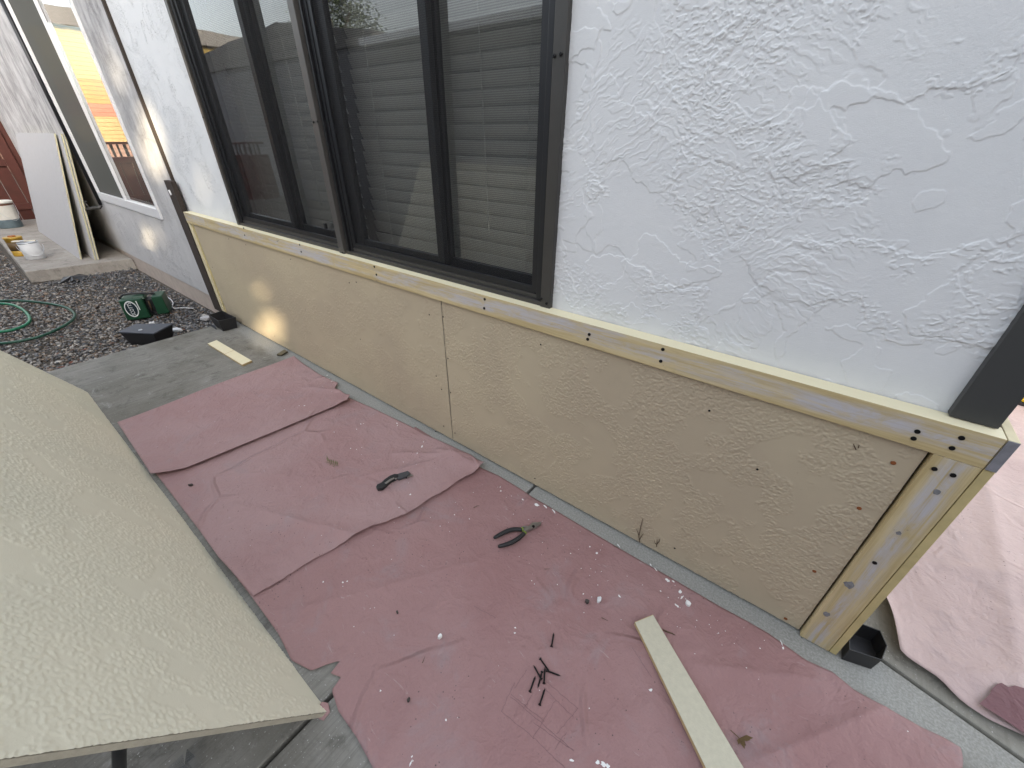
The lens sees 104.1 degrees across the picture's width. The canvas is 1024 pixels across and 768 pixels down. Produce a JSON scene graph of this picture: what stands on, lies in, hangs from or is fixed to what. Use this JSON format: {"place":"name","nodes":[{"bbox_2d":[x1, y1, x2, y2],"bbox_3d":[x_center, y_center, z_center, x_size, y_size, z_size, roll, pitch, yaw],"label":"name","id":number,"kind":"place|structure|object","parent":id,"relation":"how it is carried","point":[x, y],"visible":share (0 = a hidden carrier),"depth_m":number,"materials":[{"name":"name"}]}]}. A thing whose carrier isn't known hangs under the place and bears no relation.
{"place":"outdoors","nodes":[
{"label":"outdoors","id":0,"kind":"place"},
{"bbox_2d":[47,22,104,148],"label":"sky","id":1,"kind":"structure","parent":0,"point":[47,22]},
{"bbox_2d":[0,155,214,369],"bbox_3d":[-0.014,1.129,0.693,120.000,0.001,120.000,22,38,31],"label":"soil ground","id":2,"kind":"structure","parent":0,"point":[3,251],"depth_m":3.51,"materials":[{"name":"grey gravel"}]},
{"bbox_2d":[0,219,136,282],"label":"concrete slab","id":3,"kind":"structure","parent":2,"relation":"on","point":[59,262],"depth_m":4.46,"materials":[{"name":"grey concrete"}]},
{"bbox_2d":[0,200,23,228],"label":"bucket","id":4,"kind":"object","parent":3,"relation":"on","point":[9,216],"visible":1,"depth_m":5.82,"materials":[{"name":"grey paint"}]},
{"bbox_2d":[2,235,23,256],"bbox_3d":[-5.618,-1.573,4.534,0.151,0.216,0.151,22,38,31],"label":"paint can","id":5,"kind":"object","parent":3,"relation":"on","point":[12,246],"visible":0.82,"depth_m":4.48,"materials":[{"name":"yellow metal"}]},
{"bbox_2d":[0,121,35,219],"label":"red fence","id":6,"kind":"object","parent":3,"relation":"on","point":[10,159],"visible":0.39,"depth_m":6.22,"materials":[{"name":"brown wood"}]},
{"bbox_2d":[16,240,46,259],"bbox_3d":[-5.315,-1.481,4.423,0.196,0.181,0.201,22,38,31],"label":"paint can","id":7,"kind":"object","parent":3,"relation":"on","point":[32,250],"visible":0.9,"depth_m":4.39,"materials":[{"name":"metal"}]},
{"bbox_2d":[11,240,35,241],"bbox_3d":[-5.337,-1.564,4.367,0.200,0.024,0.045,-9,33,-16],"label":"paint brush","id":8,"kind":"object","parent":7,"relation":"on","point":[22,240],"visible":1,"depth_m":4.36,"materials":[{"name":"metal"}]},
{"bbox_2d":[15,133,81,258],"bbox_3d":[-5.686,-2.356,4.870,2.440,1.198,0.309,22,38,31],"label":"leaning board","id":9,"kind":"object","parent":3,"relation":"on","point":[44,172],"visible":1,"depth_m":4.70,"materials":[{"name":"white wood"}]},
{"bbox_2d":[54,133,95,259],"bbox_3d":[-5.554,-2.342,4.851,2.480,1.198,0.241,22,38,31],"label":"leaning board","id":10,"kind":"object","parent":3,"relation":"on","point":[84,239],"visible":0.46,"depth_m":4.32,"materials":[{"name":"beige wood"}]},
{"bbox_2d":[61,133,98,259],"bbox_3d":[-5.535,-2.347,4.858,2.500,1.198,0.240,22,38,31],"label":"leaning board","id":11,"kind":"object","parent":3,"relation":"on","point":[80,196],"visible":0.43,"depth_m":4.20,"materials":[{"name":"beige wood"}]},
{"bbox_2d":[0,254,213,371],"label":"gravel","id":12,"kind":"structure","parent":2,"relation":"on","point":[41,317],"depth_m":3.32,"materials":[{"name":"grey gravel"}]},
{"bbox_2d":[0,299,76,344],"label":"garden hose","id":13,"kind":"object","parent":12,"relation":"on","point":[70,321],"visible":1,"depth_m":3.16,"materials":[{"name":"green rubber"}]},
{"bbox_2d":[58,274,87,283],"bbox_3d":[-4.514,-1.090,4.115,0.334,0.044,0.209,44,52,48],"label":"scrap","id":14,"kind":"object","parent":12,"relation":"on","point":[71,278],"visible":0.98,"depth_m":4.10,"materials":[{"name":"fabric"}]},
{"bbox_2d":[118,291,171,319],"bbox_3d":[-3.038,-0.658,3.310,0.292,0.218,0.191,-15,35,-24],"label":"hand spreader","id":15,"kind":"object","parent":12,"relation":"on","point":[139,305],"visible":1,"depth_m":3.27,"materials":[{"name":"green plastic"}]},
{"bbox_2d":[118,323,173,344],"bbox_3d":[-2.657,-0.364,2.924,0.270,0.113,0.181,2,32,2],"label":"valve box","id":16,"kind":"object","parent":12,"relation":"on","point":[140,334],"visible":0.92,"depth_m":2.87,"materials":[{"name":"grey plastic"}]},
{"bbox_2d":[173,327,182,331],"bbox_3d":[-2.567,-0.417,3.065,0.089,0.016,0.046,5,32,6],"label":"stone chip","id":17,"kind":"object","parent":12,"relation":"on","point":[176,329],"visible":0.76,"depth_m":3.06,"materials":[{"name":"white stone"}]},
{"bbox_2d":[168,297,193,308],"bbox_3d":[-2.987,-0.711,3.524,0.545,0.008,0.099,20,36,28],"label":"white wire","id":18,"kind":"object","parent":12,"relation":"on","point":[180,307],"visible":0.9,"depth_m":3.44,"materials":[{"name":"plastic"}]},
{"bbox_2d":[200,315,209,320],"bbox_3d":[-2.497,-0.539,3.248,0.087,0.024,0.056,9,32,13],"label":"stone chip","id":19,"kind":"object","parent":12,"relation":"on","point":[205,317],"visible":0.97,"depth_m":3.24,"materials":[{"name":"white stone"}]},
{"bbox_2d":[0,0,1023,428],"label":"stucco house","id":20,"kind":"structure","parent":2,"relation":"on","point":[830,190],"depth_m":0.91,"materials":[{"name":"white paint"}]},
{"bbox_2d":[0,0,102,214],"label":"downpipe","id":21,"kind":"object","parent":20,"relation":"attached to","point":[41,82],"visible":1,"depth_m":3.81,"materials":[{"name":"grey metal"}]},
{"bbox_2d":[4,0,163,219],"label":"window","id":22,"kind":"structure","parent":20,"relation":"in","point":[62,17],"depth_m":3.31,"materials":[{"name":"white plastic"}]},
{"bbox_2d":[164,180,221,310],"bbox_3d":[-2.403,-1.013,3.038,0.140,0.955,0.040,22,38,31],"label":"post board","id":23,"kind":"object","parent":20,"relation":"attached to","point":[175,197],"visible":0.82,"depth_m":2.96,"materials":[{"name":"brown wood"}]},
{"bbox_2d":[211,0,371,239],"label":"venetian blind","id":24,"kind":"object","parent":20,"relation":"attached to","point":[276,31],"visible":0.42,"depth_m":1.98,"materials":[{"name":"grey plastic"}]},
{"bbox_2d":[164,0,572,308],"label":"window","id":25,"kind":"structure","parent":20,"relation":"in","point":[193,22],"depth_m":1.57,"materials":[{"name":"brown metal"}]},
{"bbox_2d":[340,0,541,273],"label":"venetian blind","id":26,"kind":"object","parent":20,"relation":"attached to","point":[491,50],"visible":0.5,"depth_m":1.41,"materials":[{"name":"grey plastic"}]},
{"bbox_2d":[183,211,1020,654],"bbox_3d":[-0.223,-0.542,2.523,4.093,0.805,1.586,22,38,31],"label":"wall skirting","id":27,"kind":"object","parent":20,"relation":"attached to","point":[821,513],"depth_m":1.23,"materials":[{"name":"beige wood"}]},
{"bbox_2d":[169,749,193,767],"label":"plastic film","id":28,"kind":"object","parent":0,"point":[179,762],"visible":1,"depth_m":0.91,"materials":[{"name":"white"}]},
{"bbox_2d":[8,321,536,767],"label":"patio","id":29,"kind":"structure","parent":0,"point":[123,385],"depth_m":2.18,"materials":[{"name":"concrete"}]},
{"bbox_2d":[111,749,126,767],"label":"steel prop","id":30,"kind":"object","parent":29,"relation":"on","point":[118,758],"visible":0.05,"depth_m":0.78,"materials":[{"name":"black metal"}]},
{"bbox_2d":[0,350,326,767],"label":"siding sheet","id":31,"kind":"object","parent":29,"relation":"on","point":[128,618],"visible":1,"depth_m":0.93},
{"bbox_2d":[209,311,236,330],"bbox_3d":[-2.194,-0.473,3.027,0.224,0.088,0.122,22,38,31],"label":"downpipe box","id":32,"kind":"object","parent":29,"relation":"on","point":[223,321],"visible":1,"depth_m":3.01,"materials":[{"name":"black plastic"}]},
{"bbox_2d":[208,340,251,365],"bbox_3d":[-1.899,-0.212,2.679,0.520,0.014,0.063,21,37,30],"label":"wood offcut","id":33,"kind":"object","parent":29,"relation":"on","point":[232,354],"visible":1,"depth_m":2.65,"materials":[{"name":"beige wood"}]},
{"bbox_2d":[117,356,349,472],"bbox_3d":[-1.413,0.120,2.116,0.765,0.041,0.935,22,38,31],"label":"paper sheet","id":34,"kind":"object","parent":29,"relation":"on","point":[204,424],"visible":1,"depth_m":2.07,"materials":[{"name":"pink paper"}]},
{"bbox_2d":[277,350,287,355],"bbox_3d":[-1.537,-0.210,2.681,0.055,0.017,0.097,5,32,7],"label":"wood shim","id":35,"kind":"object","parent":29,"relation":"on","point":[282,352],"visible":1,"depth_m":2.67,"materials":[{"name":"brown wood"}]},
{"bbox_2d":[156,398,482,595],"bbox_3d":[-0.878,0.335,1.767,1.212,0.049,0.910,22,38,31],"label":"paper sheet","id":36,"kind":"object","parent":29,"relation":"on","point":[267,510],"visible":0.98,"depth_m":1.66,"materials":[{"name":"pink paper"}]},
{"bbox_2d":[327,457,337,466],"bbox_3d":[-0.808,0.343,1.774,0.096,0.007,0.040,22,38,31],"label":"leaf sprig","id":37,"kind":"object","parent":36,"relation":"on","point":[331,462],"visible":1,"depth_m":1.77,"materials":[{"name":"brown plant"}]},
{"bbox_2d":[376,471,412,490],"bbox_3d":[-0.498,0.403,1.686,0.156,0.018,0.051,-19,37,-29],"label":"utility knife","id":38,"kind":"object","parent":36,"relation":"on","point":[385,483],"visible":1,"depth_m":1.68,"materials":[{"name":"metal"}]},
{"bbox_2d":[266,486,1023,767],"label":"patio","id":39,"kind":"structure","parent":0,"point":[331,740],"depth_m":1.06,"materials":[{"name":"concrete"}]},
{"bbox_2d":[319,702,329,720],"bbox_3d":[-0.481,0.831,1.013,0.034,0.012,0.037,22,38,31],"label":"paper scrap","id":40,"kind":"object","parent":39,"relation":"on","point":[325,705],"visible":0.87,"depth_m":1.02,"materials":[{"name":"pink paper"}]},
{"bbox_2d":[232,427,962,767],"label":"paper sheet","id":41,"kind":"object","parent":39,"relation":"on","point":[431,569],"visible":0.98,"depth_m":1.12,"materials":[{"name":"pink paper"}]},
{"bbox_2d":[493,522,540,547],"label":"pliers","id":42,"kind":"object","parent":41,"relation":"on","point":[530,527],"visible":1,"depth_m":1.46,"materials":[{"name":"metal"}]},
{"bbox_2d":[538,689,544,705],"bbox_3d":[0.079,0.815,1.042,0.008,0.008,0.041,14,30,20],"label":"black screw","id":43,"kind":"object","parent":41,"relation":"on","point":[539,704],"visible":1,"depth_m":1.04,"materials":[{"name":"metal"}]},
{"bbox_2d":[634,615,742,767],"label":"wood batten","id":44,"kind":"object","parent":41,"relation":"on","point":[712,747],"visible":1,"depth_m":1.02,"materials":[{"name":"beige wood"}]},
{"bbox_2d":[730,730,751,748],"bbox_3d":[0.556,0.861,0.964,0.048,0.013,0.030,13,34,19],"label":"dry leaf","id":45,"kind":"object","parent":41,"relation":"on","point":[742,740],"visible":1,"depth_m":0.96,"materials":[{"name":"brown plant"}]},
{"bbox_2d":[841,624,886,668],"bbox_3d":[0.998,0.746,1.135,0.086,0.058,0.117,22,38,31],"label":"downpipe box","id":46,"kind":"object","parent":39,"relation":"on","point":[865,646],"visible":0.9,"depth_m":1.14,"materials":[{"name":"black plastic"}]},
{"bbox_2d":[863,597,1023,762],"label":"walkway","id":47,"kind":"structure","parent":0,"point":[896,659],"depth_m":1.09,"materials":[{"name":"concrete"}]},
{"bbox_2d":[887,405,1023,734],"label":"paper sheet","id":48,"kind":"object","parent":47,"relation":"on","point":[955,597],"visible":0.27,"depth_m":1.26,"materials":[{"name":"pink paper"}]}
]}

